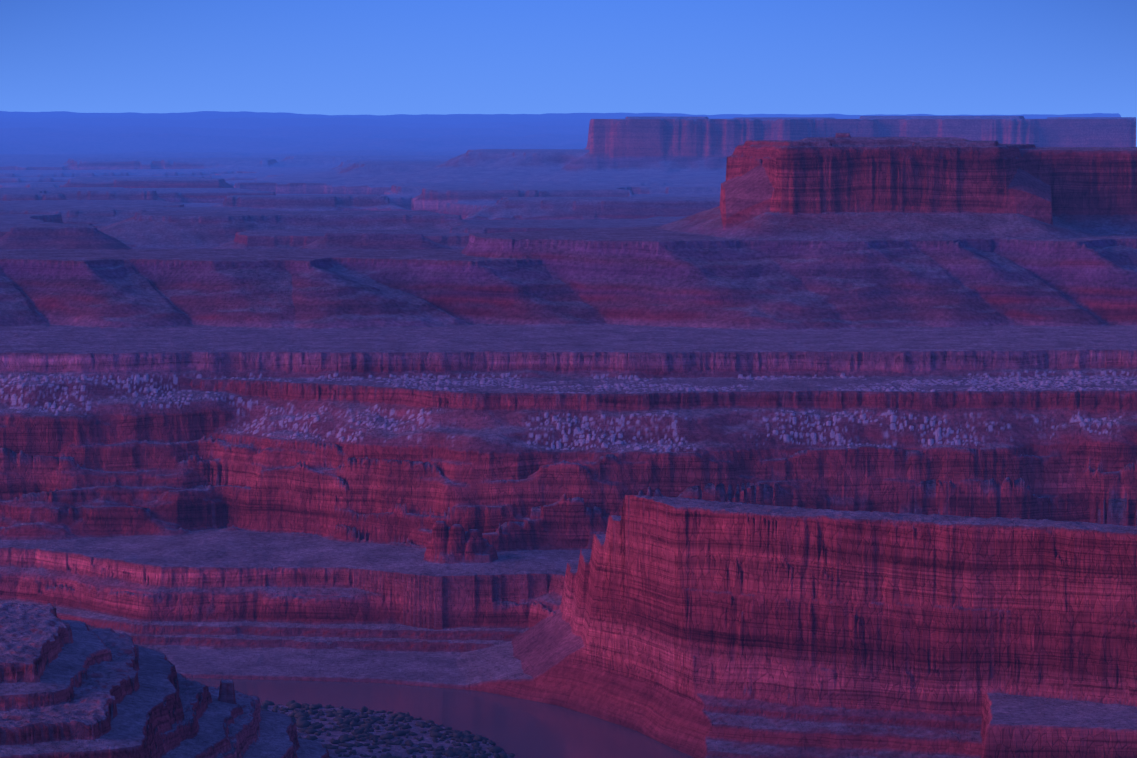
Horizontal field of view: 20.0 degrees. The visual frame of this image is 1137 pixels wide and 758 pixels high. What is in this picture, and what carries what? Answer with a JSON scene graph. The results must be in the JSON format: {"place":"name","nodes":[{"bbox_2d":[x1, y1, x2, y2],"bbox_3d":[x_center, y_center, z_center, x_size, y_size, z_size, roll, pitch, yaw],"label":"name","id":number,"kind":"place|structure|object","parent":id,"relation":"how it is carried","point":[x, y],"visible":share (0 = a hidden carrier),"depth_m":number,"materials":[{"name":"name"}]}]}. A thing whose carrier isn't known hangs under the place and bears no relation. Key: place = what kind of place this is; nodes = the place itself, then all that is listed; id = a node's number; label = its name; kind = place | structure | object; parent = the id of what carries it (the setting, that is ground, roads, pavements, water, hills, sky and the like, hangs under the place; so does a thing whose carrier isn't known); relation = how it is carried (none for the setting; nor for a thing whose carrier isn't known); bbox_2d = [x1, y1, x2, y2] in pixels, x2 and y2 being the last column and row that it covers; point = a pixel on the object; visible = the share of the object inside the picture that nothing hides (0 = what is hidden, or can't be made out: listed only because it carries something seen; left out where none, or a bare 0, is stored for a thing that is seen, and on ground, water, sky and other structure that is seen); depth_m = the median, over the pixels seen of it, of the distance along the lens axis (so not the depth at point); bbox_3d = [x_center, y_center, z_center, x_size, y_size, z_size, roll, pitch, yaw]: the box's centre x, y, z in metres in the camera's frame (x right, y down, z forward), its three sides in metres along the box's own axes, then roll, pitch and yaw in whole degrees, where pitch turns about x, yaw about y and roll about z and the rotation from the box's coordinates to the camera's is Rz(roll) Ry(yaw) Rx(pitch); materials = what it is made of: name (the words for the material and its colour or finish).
{"place":"outdoors","nodes":[
{"label":"outdoors","id":0,"kind":"place"},
{"bbox_2d":[186,678,693,757],"bbox_3d":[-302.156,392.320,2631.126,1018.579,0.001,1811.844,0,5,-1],"label":"river water","id":1,"kind":"structure","parent":0,"point":[521,728],"depth_m":3270.86,"materials":[{"name":"liquid"}]},
{"bbox_2d":[0,111,1136,757],"bbox_3d":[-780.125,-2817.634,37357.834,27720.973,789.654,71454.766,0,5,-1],"label":"canyon ground","id":2,"kind":"structure","parent":0,"point":[754,435],"depth_m":3945.67,"materials":[{"name":"red stone"}]},
{"bbox_2d":[261,700,514,757],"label":"riverside thicket","id":3,"kind":"object","parent":2,"relation":"on","point":[347,723],"visible":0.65,"depth_m":3130.75,"materials":[{"name":"green plant"}]},
{"bbox_2d":[0,0,1136,146],"label":"sky","id":4,"kind":"structure","parent":0,"point":[323,57],"materials":[{"name":"blue"}]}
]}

